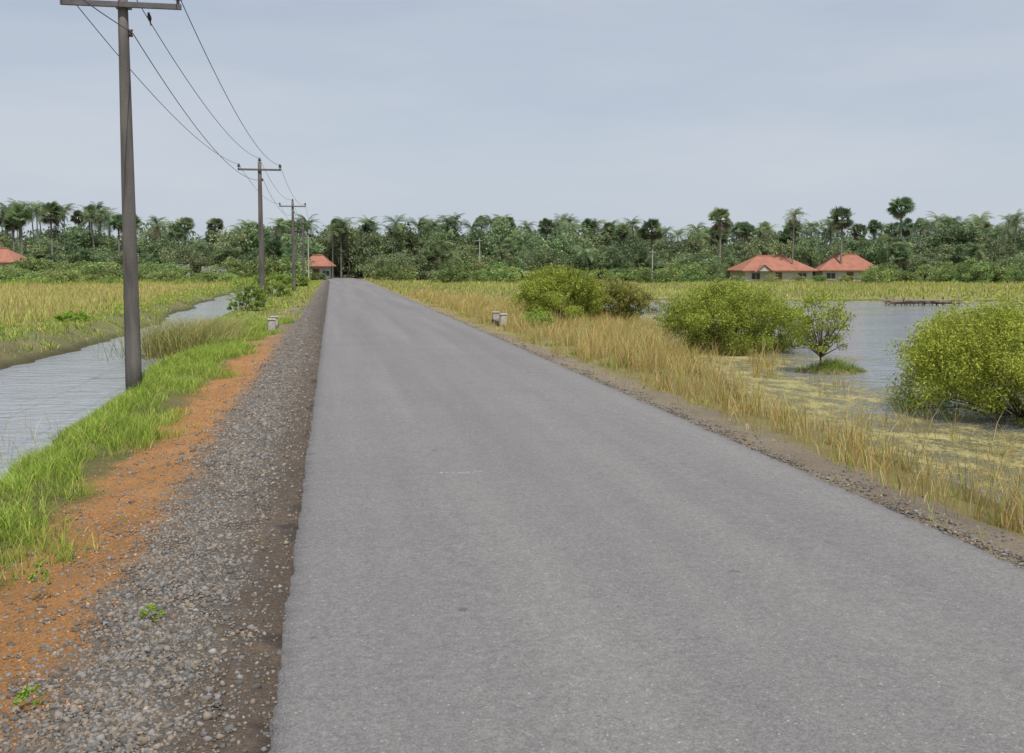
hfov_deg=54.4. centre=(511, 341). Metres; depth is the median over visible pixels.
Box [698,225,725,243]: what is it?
coconut palm
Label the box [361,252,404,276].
broadleaf tree
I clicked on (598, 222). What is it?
coconut palm
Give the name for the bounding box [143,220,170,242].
coconut palm
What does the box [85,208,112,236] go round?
coconut palm
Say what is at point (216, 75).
power line
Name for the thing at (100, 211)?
coconut palm
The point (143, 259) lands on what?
broadleaf tree
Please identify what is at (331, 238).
coconut palm
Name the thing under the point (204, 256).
broadleaf tree
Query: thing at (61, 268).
shrub
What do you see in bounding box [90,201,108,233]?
coconut palm
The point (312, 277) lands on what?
shrub
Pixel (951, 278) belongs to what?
shrub
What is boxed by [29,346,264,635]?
straggling weeds
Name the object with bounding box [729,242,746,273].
broadleaf tree
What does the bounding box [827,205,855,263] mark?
fan palm
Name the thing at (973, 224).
coconut palm
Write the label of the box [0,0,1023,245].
sky
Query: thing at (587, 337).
dry grass
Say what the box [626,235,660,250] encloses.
broadleaf tree
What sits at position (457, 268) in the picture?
shrub
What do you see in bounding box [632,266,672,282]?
shrub
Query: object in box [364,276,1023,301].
plain grass
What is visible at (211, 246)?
broadleaf tree
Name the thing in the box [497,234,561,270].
broadleaf tree
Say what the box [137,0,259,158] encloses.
power line
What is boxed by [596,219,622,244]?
coconut palm
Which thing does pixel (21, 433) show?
canal rushes
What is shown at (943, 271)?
shrub
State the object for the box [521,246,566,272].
broadleaf tree
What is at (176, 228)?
fan palm
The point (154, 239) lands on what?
broadleaf tree
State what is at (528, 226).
coconut palm
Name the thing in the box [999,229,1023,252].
broadleaf tree
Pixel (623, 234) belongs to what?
fan palm
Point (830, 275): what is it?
window
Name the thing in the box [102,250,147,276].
broadleaf tree
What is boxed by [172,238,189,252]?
broadleaf tree
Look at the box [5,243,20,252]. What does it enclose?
broadleaf tree
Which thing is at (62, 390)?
canal water
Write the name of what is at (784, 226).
fan palm
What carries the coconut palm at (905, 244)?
on the ground at (276, 599)
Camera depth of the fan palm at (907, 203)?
144.71 m
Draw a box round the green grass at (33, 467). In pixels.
[0,316,296,593]
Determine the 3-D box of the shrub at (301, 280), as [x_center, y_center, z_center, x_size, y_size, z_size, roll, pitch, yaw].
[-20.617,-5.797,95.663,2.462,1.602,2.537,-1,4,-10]
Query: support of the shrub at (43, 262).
on the ground at (276, 599)
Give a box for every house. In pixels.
[0,248,26,267]
[306,255,335,278]
[726,255,818,280]
[814,254,876,280]
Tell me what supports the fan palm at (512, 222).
on the ground at (276, 599)
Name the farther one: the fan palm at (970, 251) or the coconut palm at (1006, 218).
the coconut palm at (1006, 218)
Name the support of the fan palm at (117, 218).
on the ground at (276, 599)
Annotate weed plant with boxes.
[11,683,45,721]
[23,560,52,607]
[138,602,167,624]
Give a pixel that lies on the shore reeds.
(768, 372)
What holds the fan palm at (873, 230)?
on the ground at (276, 599)
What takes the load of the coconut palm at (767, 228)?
on the ground at (276, 599)
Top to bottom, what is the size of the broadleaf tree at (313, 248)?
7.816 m
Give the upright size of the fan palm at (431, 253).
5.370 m
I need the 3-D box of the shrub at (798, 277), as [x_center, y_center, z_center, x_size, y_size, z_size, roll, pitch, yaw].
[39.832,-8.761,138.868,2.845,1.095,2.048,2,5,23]
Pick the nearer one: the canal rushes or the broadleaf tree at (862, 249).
the canal rushes
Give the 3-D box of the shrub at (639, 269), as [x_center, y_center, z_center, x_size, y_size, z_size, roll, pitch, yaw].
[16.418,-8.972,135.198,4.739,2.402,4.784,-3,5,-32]
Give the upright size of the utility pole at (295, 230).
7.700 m
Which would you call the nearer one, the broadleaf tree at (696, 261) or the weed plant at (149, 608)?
the weed plant at (149, 608)
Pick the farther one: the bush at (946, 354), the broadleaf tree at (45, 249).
the broadleaf tree at (45, 249)
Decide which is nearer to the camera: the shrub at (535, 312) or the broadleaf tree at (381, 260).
the shrub at (535, 312)
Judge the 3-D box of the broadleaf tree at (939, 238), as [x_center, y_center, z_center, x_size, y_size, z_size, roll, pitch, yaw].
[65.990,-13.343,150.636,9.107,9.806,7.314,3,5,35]
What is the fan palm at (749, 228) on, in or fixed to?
on the ground at (276, 599)
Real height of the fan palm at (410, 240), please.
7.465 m
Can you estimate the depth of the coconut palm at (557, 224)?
167.13 m
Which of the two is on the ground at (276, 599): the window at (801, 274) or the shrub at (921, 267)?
the shrub at (921, 267)
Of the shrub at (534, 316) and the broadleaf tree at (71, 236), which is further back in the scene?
the broadleaf tree at (71, 236)
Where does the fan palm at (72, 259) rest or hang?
on the ground at (276, 599)
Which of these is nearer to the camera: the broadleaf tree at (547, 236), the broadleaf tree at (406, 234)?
the broadleaf tree at (406, 234)
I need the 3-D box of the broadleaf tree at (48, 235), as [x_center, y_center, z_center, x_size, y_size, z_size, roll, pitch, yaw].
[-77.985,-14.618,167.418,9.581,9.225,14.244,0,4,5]
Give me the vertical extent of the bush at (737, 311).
2.341 m
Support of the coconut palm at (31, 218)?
on the ground at (276, 599)
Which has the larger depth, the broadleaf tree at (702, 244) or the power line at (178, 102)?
the broadleaf tree at (702, 244)
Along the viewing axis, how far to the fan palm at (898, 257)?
139.82 m
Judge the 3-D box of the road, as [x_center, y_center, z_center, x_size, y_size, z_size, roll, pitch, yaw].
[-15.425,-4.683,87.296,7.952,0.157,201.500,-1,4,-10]
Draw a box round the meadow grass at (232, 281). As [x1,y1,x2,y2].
[0,275,297,289]
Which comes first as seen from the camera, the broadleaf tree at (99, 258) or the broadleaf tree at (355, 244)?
the broadleaf tree at (99, 258)
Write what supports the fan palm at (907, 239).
on the ground at (276, 599)
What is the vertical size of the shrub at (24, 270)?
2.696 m
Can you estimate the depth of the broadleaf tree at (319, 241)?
157.03 m
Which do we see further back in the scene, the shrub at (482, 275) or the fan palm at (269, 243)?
the fan palm at (269, 243)
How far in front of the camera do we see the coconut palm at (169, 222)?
166.59 m
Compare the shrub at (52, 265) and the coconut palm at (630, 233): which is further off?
the coconut palm at (630, 233)
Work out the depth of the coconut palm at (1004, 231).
164.01 m
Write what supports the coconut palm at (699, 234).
on the ground at (276, 599)
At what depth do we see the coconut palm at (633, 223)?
161.15 m
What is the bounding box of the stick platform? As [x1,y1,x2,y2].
[881,296,964,304]
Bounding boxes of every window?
[322,270,329,276]
[751,273,759,279]
[798,273,806,279]
[826,272,835,278]
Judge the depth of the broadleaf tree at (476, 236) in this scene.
162.22 m
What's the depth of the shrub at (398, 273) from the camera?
138.81 m
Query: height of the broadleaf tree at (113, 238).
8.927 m
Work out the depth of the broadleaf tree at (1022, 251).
158.76 m
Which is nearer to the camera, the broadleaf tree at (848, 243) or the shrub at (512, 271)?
the shrub at (512, 271)
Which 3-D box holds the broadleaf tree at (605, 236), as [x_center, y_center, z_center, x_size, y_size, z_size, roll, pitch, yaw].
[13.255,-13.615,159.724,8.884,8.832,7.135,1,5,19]
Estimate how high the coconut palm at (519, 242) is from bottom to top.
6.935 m
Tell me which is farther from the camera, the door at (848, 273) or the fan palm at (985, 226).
the fan palm at (985, 226)
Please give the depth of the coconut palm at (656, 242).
168.22 m
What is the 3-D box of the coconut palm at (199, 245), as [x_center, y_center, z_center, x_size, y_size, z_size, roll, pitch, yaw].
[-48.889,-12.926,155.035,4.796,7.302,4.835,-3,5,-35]
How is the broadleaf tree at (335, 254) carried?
on the ground at (276, 599)
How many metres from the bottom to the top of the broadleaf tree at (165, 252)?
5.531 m
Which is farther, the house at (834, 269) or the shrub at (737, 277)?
the house at (834, 269)
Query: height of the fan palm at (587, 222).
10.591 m
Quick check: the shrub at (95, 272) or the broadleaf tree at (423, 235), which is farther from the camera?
the broadleaf tree at (423, 235)
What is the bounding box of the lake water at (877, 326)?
[527,300,1023,524]
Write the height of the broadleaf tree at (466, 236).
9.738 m
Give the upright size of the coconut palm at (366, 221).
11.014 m
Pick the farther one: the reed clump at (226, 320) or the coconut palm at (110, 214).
the coconut palm at (110, 214)
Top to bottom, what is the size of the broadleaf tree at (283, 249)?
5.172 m
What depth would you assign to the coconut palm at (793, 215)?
144.58 m
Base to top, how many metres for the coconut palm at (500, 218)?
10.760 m
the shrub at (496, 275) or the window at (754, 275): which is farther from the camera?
the window at (754, 275)
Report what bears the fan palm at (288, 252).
on the ground at (276, 599)
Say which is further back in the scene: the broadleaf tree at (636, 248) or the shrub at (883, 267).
the broadleaf tree at (636, 248)
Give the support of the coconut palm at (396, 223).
on the ground at (276, 599)
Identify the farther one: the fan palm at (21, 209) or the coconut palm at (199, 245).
the coconut palm at (199, 245)
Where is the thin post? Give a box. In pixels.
[305,235,311,277]
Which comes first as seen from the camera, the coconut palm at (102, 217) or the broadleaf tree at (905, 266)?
the broadleaf tree at (905, 266)
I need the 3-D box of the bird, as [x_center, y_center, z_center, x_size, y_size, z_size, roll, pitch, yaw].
[-7.439,-6.623,20.437,0.090,0.230,0.286,-1,4,-10]
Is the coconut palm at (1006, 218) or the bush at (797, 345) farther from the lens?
the coconut palm at (1006, 218)
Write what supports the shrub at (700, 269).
on the ground at (276, 599)
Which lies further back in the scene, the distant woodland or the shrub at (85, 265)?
the distant woodland
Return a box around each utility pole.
[60,0,181,390]
[237,157,280,307]
[279,199,305,290]
[288,228,301,273]
[294,217,312,276]
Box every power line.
[77,6,236,163]
[83,0,132,33]
[133,33,253,179]
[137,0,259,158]
[181,1,277,164]
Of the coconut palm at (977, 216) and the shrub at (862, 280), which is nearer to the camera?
the shrub at (862, 280)
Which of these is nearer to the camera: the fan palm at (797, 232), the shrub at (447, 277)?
the shrub at (447, 277)
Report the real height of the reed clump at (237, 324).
0.857 m
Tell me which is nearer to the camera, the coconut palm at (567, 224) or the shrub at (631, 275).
the shrub at (631, 275)
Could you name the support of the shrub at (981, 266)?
on the ground at (276, 599)
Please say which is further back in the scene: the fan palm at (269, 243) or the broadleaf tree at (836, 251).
the broadleaf tree at (836, 251)
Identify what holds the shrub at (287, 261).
on the ground at (276, 599)
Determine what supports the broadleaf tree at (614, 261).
on the ground at (276, 599)
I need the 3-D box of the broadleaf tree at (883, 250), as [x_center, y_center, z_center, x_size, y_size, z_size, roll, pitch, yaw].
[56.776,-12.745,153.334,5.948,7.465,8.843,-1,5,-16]
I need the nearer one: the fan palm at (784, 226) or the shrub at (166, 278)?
the shrub at (166, 278)
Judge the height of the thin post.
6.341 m
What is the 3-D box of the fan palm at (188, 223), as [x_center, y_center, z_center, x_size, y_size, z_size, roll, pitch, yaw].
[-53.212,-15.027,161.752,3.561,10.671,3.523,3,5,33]
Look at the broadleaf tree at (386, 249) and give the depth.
155.25 m
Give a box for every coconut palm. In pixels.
[0,202,15,234]
[0,206,8,245]
[0,236,8,247]
[3,222,25,243]
[6,198,30,243]
[18,200,40,240]
[24,200,47,237]
[30,206,41,235]
[37,249,63,261]
[45,204,67,239]
[58,203,78,249]
[76,213,98,232]
[78,210,102,248]
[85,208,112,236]
[88,206,110,241]
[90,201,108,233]
[94,213,120,238]
[102,208,117,224]
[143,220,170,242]
[144,215,169,230]
[160,218,177,247]
[181,235,212,256]
[213,246,240,265]
[229,224,249,237]
[235,219,257,228]
[265,218,294,257]
[288,218,312,236]
[295,214,324,236]
[321,222,345,277]
[336,216,357,232]
[353,215,378,277]
[357,222,381,242]
[380,222,405,253]
[381,214,410,253]
[405,215,430,277]
[416,218,433,237]
[422,216,441,238]
[425,236,455,269]
[436,215,460,232]
[436,215,461,230]
[437,246,467,267]
[445,212,465,234]
[456,217,485,254]
[479,215,501,253]
[491,214,512,242]
[506,234,542,277]
[518,220,537,234]
[552,213,569,231]
[552,216,566,235]
[558,219,584,239]
[560,214,580,232]
[574,244,599,271]
[586,218,607,232]
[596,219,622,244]
[596,245,625,270]
[600,232,623,246]
[615,224,637,245]
[623,216,643,242]
[648,238,667,249]
[659,226,674,242]
[664,227,686,254]
[682,228,714,247]
[686,222,705,237]
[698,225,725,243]
[755,222,779,252]
[783,207,806,264]
[801,219,822,242]
[817,221,845,256]
[818,216,836,250]
[870,223,894,237]
[877,233,897,262]
[891,238,916,269]
[911,256,938,276]
[915,218,934,236]
[925,211,952,233]
[948,216,977,235]
[963,217,984,230]
[964,218,986,231]
[965,218,992,237]
[966,211,992,233]
[966,242,990,260]
[982,225,1008,249]
[993,220,1019,241]
[996,214,1021,237]
[1002,208,1023,247]
[1006,218,1023,233]
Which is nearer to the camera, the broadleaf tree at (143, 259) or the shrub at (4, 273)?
the shrub at (4, 273)
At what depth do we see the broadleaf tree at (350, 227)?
175.94 m
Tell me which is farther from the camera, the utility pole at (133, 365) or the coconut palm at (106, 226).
the coconut palm at (106, 226)
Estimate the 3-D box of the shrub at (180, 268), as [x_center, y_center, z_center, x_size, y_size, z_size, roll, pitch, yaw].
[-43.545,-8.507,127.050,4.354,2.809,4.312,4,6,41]
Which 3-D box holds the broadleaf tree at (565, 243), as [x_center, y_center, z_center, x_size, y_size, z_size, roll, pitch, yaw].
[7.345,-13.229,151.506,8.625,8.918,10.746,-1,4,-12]
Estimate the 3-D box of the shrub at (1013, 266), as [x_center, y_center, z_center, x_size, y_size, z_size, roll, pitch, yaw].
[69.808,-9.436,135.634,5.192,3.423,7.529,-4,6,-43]
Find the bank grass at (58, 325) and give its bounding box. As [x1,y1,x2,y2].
[0,285,244,356]
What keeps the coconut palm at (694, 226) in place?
on the ground at (276, 599)
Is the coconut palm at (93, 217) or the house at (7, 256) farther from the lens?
the coconut palm at (93, 217)
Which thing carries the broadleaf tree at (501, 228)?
on the ground at (276, 599)
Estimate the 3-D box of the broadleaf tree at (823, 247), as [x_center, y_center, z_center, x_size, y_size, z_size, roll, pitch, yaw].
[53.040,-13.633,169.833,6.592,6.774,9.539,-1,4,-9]
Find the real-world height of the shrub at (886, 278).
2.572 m
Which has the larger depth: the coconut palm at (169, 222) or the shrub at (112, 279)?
the coconut palm at (169, 222)
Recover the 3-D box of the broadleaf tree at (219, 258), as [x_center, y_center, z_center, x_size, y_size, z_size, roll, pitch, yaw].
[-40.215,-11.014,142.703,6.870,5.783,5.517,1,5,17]
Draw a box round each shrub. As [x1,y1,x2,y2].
[0,255,42,271]
[0,264,22,278]
[0,267,32,281]
[9,257,73,275]
[12,265,50,279]
[24,258,66,276]
[24,268,53,281]
[32,269,84,283]
[39,266,71,279]
[52,310,91,322]
[56,261,102,270]
[58,260,108,276]
[67,269,99,278]
[78,274,105,282]
[81,268,112,281]
[102,277,120,282]
[103,261,122,278]
[109,268,153,279]
[140,262,190,277]
[142,269,188,281]
[143,261,163,265]
[149,260,181,269]
[157,264,188,277]
[158,270,182,279]
[188,272,219,282]
[192,268,236,283]
[210,256,258,277]
[226,278,268,310]
[244,257,291,276]
[247,271,293,297]
[270,256,315,278]
[270,261,309,279]
[286,274,309,286]
[288,270,317,279]
[310,272,326,279]
[372,263,418,281]
[375,267,409,281]
[429,268,468,282]
[438,262,466,281]
[451,261,497,282]
[454,260,487,281]
[467,268,491,282]
[484,261,522,280]
[489,266,529,283]
[491,271,509,282]
[520,311,555,327]
[521,307,552,319]
[524,265,562,279]
[582,266,605,279]
[600,272,616,281]
[602,267,627,280]
[616,267,641,282]
[619,267,650,281]
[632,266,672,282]
[642,269,665,281]
[653,266,684,282]
[665,260,708,281]
[666,262,704,277]
[667,260,710,280]
[669,271,697,282]
[687,268,709,281]
[707,274,724,281]
[729,275,746,281]
[761,274,778,281]
[787,275,807,281]
[809,275,826,281]
[836,275,853,281]
[853,268,890,281]
[857,265,897,282]
[868,262,908,281]
[895,270,923,282]
[907,269,929,279]
[912,262,951,282]
[926,268,957,281]
[933,260,979,279]
[938,272,965,282]
[950,258,1001,283]
[965,266,1003,282]
[966,266,1011,282]
[992,269,1021,282]
[998,270,1023,283]
[1002,263,1023,281]
[1004,262,1023,270]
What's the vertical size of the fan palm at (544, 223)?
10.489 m
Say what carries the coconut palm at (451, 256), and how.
on the ground at (276, 599)
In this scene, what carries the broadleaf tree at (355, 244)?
on the ground at (276, 599)
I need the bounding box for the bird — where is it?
[147,12,151,25]
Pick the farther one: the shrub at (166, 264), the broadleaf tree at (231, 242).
the broadleaf tree at (231, 242)
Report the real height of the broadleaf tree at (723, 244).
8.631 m
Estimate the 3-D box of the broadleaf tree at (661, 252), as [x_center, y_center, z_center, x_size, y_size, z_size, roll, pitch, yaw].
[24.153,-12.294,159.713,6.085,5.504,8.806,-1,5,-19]
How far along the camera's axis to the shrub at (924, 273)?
138.42 m
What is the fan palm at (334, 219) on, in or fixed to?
on the ground at (276, 599)
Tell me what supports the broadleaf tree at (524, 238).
on the ground at (276, 599)
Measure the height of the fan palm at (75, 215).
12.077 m
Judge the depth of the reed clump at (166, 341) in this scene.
24.97 m
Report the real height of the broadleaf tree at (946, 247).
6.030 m
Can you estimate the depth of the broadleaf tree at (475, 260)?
147.09 m
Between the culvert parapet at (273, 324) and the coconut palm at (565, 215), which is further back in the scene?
the coconut palm at (565, 215)
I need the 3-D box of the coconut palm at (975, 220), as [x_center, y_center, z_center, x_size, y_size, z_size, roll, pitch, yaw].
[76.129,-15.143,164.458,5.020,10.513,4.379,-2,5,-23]
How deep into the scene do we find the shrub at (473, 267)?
131.93 m
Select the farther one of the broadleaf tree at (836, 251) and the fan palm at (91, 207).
the fan palm at (91, 207)
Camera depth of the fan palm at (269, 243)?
140.67 m
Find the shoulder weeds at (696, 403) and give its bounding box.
[454,315,1021,535]
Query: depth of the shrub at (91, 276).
109.88 m
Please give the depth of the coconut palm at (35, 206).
158.16 m
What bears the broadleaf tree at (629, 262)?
on the ground at (276, 599)
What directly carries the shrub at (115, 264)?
on the ground at (276, 599)
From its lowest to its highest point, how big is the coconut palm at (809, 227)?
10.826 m
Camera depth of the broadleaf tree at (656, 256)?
143.26 m
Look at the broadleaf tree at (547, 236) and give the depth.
175.28 m
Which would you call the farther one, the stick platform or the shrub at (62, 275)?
the shrub at (62, 275)
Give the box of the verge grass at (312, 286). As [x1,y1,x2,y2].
[213,279,322,320]
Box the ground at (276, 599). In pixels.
[0,277,1023,752]
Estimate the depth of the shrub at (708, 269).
137.70 m
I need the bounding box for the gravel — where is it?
[0,281,1023,752]
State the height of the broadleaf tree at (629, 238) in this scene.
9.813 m
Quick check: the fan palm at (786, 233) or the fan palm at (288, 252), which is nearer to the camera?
the fan palm at (288, 252)
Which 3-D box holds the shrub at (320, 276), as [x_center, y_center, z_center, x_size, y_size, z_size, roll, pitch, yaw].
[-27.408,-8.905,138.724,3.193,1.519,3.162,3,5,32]
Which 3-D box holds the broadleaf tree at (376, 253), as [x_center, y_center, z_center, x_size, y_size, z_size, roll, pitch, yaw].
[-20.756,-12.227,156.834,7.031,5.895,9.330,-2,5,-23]
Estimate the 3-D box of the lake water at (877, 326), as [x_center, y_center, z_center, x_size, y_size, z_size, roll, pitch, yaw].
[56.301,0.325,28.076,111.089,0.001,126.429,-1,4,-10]
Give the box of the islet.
[796,368,868,374]
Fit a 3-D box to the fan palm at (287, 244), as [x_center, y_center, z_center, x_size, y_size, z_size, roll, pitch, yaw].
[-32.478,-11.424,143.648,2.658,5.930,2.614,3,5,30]
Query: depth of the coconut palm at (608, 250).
144.02 m
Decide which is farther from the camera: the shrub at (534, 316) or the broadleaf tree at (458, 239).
the broadleaf tree at (458, 239)
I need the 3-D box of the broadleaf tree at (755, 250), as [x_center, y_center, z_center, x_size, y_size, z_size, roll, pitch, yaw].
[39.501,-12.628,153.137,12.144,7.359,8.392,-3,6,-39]
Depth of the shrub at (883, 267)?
132.88 m
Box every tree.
[0,231,20,251]
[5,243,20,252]
[16,229,72,254]
[16,237,69,260]
[27,247,59,267]
[32,235,63,254]
[43,252,68,262]
[53,225,104,258]
[64,251,96,266]
[68,245,111,267]
[70,237,113,250]
[79,237,110,250]
[86,253,112,271]
[87,237,121,254]
[96,254,141,274]
[98,235,165,259]
[102,232,121,250]
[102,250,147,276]
[122,244,153,263]
[137,229,183,257]
[137,237,191,265]
[138,251,158,263]
[146,247,179,263]
[161,245,209,274]
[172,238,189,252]
[184,244,203,259]
[185,248,214,271]
[191,257,221,272]
[206,224,274,266]
[206,242,219,256]
[208,245,250,266]
[228,223,274,257]
[233,248,269,272]
[264,234,289,242]
[266,248,306,274]
[276,232,325,264]
[300,233,331,261]
[318,234,363,277]
[322,225,365,236]
[323,225,382,277]
[323,242,351,264]
[344,232,380,276]
[349,233,416,278]
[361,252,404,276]
[362,245,396,276]
[382,222,426,275]
[386,252,412,276]
[396,249,446,280]
[404,226,464,274]
[418,227,484,268]
[421,226,459,275]
[429,260,449,277]
[439,243,489,270]
[455,257,480,266]
[462,229,488,242]
[464,227,477,239]
[476,216,525,276]
[476,255,502,277]
[477,229,544,260]
[488,247,524,279]
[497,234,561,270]
[501,253,547,279]
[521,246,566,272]
[530,225,588,264]
[539,223,606,254]
[540,234,570,243]
[547,246,582,264]
[551,248,608,278]
[553,253,586,269]
[572,252,606,278]
[575,230,614,254]
[594,240,631,273]
[599,252,635,277]
[613,230,644,244]
[613,238,650,268]
[618,261,634,271]
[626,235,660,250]
[627,252,665,267]
[648,258,689,268]
[649,238,689,258]
[650,248,673,262]
[656,256,708,272]
[660,235,726,271]
[668,249,725,275]
[680,237,717,256]
[688,252,729,279]
[711,241,737,277]
[716,253,740,278]
[723,242,735,273]
[726,233,787,263]
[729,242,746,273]
[735,235,794,264]
[769,232,799,257]
[778,236,800,262]
[792,285,855,367]
[793,234,831,279]
[793,251,819,278]
[796,236,825,247]
[812,251,829,264]
[815,242,834,256]
[822,244,859,261]
[829,236,875,260]
[855,237,886,264]
[867,235,895,265]
[891,256,939,277]
[911,244,938,267]
[912,244,954,271]
[916,222,973,270]
[916,235,935,247]
[926,242,999,279]
[940,233,1012,263]
[942,223,1000,263]
[975,231,1000,251]
[990,246,1023,267]
[995,252,1023,266]
[996,245,1023,257]
[997,252,1023,270]
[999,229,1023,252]
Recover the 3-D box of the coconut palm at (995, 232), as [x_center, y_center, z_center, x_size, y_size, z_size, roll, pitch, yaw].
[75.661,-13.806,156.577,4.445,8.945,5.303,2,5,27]
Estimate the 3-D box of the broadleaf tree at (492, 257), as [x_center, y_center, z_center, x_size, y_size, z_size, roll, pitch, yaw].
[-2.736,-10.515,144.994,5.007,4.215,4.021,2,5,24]
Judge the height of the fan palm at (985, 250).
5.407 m
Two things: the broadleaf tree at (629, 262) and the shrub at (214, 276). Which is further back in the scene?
the broadleaf tree at (629, 262)
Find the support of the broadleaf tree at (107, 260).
on the ground at (276, 599)
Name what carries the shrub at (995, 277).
on the ground at (276, 599)
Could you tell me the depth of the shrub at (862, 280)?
131.58 m
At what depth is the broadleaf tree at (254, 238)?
150.14 m
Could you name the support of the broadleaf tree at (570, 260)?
on the ground at (276, 599)
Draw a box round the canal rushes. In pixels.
[0,409,57,460]
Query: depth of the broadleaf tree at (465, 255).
147.55 m
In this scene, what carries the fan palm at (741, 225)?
on the ground at (276, 599)
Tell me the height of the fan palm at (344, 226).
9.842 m
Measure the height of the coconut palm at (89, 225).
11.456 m
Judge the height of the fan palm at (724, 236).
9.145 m
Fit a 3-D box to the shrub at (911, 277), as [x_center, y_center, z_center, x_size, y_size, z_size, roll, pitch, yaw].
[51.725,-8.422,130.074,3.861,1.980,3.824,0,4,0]
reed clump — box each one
[69,310,300,362]
[165,314,276,340]
[190,315,265,325]
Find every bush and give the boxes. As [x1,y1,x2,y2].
[507,262,612,322]
[582,275,666,319]
[654,276,805,355]
[760,302,816,347]
[884,286,1023,425]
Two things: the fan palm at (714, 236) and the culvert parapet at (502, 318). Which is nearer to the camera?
the culvert parapet at (502, 318)
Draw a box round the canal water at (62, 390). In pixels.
[0,288,276,478]
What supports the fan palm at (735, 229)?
on the ground at (276, 599)
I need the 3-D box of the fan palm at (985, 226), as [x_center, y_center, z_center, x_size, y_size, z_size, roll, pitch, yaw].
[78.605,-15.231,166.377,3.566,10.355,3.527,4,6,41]
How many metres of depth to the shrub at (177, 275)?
114.15 m
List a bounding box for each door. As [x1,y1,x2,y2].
[776,273,781,280]
[847,272,852,280]
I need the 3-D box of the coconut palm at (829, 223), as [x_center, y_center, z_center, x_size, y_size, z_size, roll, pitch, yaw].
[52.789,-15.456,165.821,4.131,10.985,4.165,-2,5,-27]
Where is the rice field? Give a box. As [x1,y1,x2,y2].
[0,280,228,330]
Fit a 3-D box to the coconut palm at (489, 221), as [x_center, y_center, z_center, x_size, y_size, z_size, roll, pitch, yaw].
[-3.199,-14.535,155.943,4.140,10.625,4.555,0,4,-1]
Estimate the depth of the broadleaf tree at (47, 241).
152.52 m
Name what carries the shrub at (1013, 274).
on the ground at (276, 599)
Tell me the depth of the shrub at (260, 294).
44.81 m
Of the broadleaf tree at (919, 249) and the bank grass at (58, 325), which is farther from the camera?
the broadleaf tree at (919, 249)
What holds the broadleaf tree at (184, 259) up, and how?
on the ground at (276, 599)
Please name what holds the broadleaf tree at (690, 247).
on the ground at (276, 599)
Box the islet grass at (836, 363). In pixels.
[795,355,866,374]
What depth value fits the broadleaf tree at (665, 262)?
140.19 m
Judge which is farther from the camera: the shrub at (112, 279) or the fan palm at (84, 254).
the fan palm at (84, 254)
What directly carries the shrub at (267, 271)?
on the ground at (276, 599)
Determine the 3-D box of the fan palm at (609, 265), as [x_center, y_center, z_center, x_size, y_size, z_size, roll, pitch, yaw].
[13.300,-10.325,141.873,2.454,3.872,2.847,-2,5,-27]
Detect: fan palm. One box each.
[1,214,22,251]
[5,203,34,254]
[36,200,64,261]
[70,209,83,227]
[70,253,81,263]
[78,251,92,262]
[82,204,100,232]
[107,213,121,252]
[136,214,142,230]
[144,252,163,264]
[165,222,186,239]
[174,217,195,245]
[204,229,218,242]
[206,218,223,245]
[255,255,267,268]
[264,237,284,258]
[273,218,287,235]
[282,242,291,248]
[283,248,297,272]
[284,219,298,234]
[330,218,346,263]
[330,220,349,277]
[362,221,375,257]
[405,235,422,277]
[423,246,441,280]
[475,215,487,231]
[500,237,517,257]
[505,216,516,237]
[537,217,556,239]
[581,218,596,232]
[598,256,612,272]
[599,221,615,246]
[615,224,628,245]
[632,252,649,267]
[635,218,663,253]
[640,255,664,280]
[707,207,734,262]
[708,227,722,248]
[718,228,731,262]
[731,221,741,259]
[736,221,750,258]
[740,223,759,258]
[757,221,771,237]
[777,228,796,255]
[781,219,800,236]
[787,220,803,247]
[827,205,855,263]
[850,223,870,245]
[867,219,882,241]
[884,221,899,240]
[886,196,915,237]
[888,238,904,265]
[890,244,911,268]
[896,217,916,238]
[896,237,913,250]
[914,217,927,247]
[938,217,956,234]
[947,246,969,263]
[962,245,981,266]
[976,247,987,259]
[979,221,993,233]
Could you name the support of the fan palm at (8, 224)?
on the ground at (276, 599)
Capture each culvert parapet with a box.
[267,316,278,330]
[492,311,507,326]
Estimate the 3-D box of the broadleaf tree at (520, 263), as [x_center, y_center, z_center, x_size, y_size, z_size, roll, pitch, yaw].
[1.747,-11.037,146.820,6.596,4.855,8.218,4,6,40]
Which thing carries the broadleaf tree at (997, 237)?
on the ground at (276, 599)
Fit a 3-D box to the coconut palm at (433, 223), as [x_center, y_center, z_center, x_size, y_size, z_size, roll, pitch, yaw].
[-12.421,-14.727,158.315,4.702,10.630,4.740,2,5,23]
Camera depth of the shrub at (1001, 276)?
127.72 m
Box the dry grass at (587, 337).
[404,287,1023,534]
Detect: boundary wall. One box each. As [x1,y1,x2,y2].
[161,264,189,276]
[201,266,235,275]
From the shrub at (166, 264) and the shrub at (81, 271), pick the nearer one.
the shrub at (81, 271)
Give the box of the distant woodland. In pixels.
[0,221,1023,250]
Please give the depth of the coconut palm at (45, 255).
145.76 m
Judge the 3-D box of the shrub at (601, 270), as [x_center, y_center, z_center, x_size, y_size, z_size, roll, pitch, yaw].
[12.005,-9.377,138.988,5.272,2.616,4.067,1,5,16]
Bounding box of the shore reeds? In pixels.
[473,290,1023,530]
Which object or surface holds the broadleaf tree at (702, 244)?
on the ground at (276, 599)
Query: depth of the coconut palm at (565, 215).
171.67 m
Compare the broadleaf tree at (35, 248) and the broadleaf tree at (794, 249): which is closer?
the broadleaf tree at (35, 248)
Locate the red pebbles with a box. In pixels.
[0,316,303,752]
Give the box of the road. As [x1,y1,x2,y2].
[268,277,1023,752]
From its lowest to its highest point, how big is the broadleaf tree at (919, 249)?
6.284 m

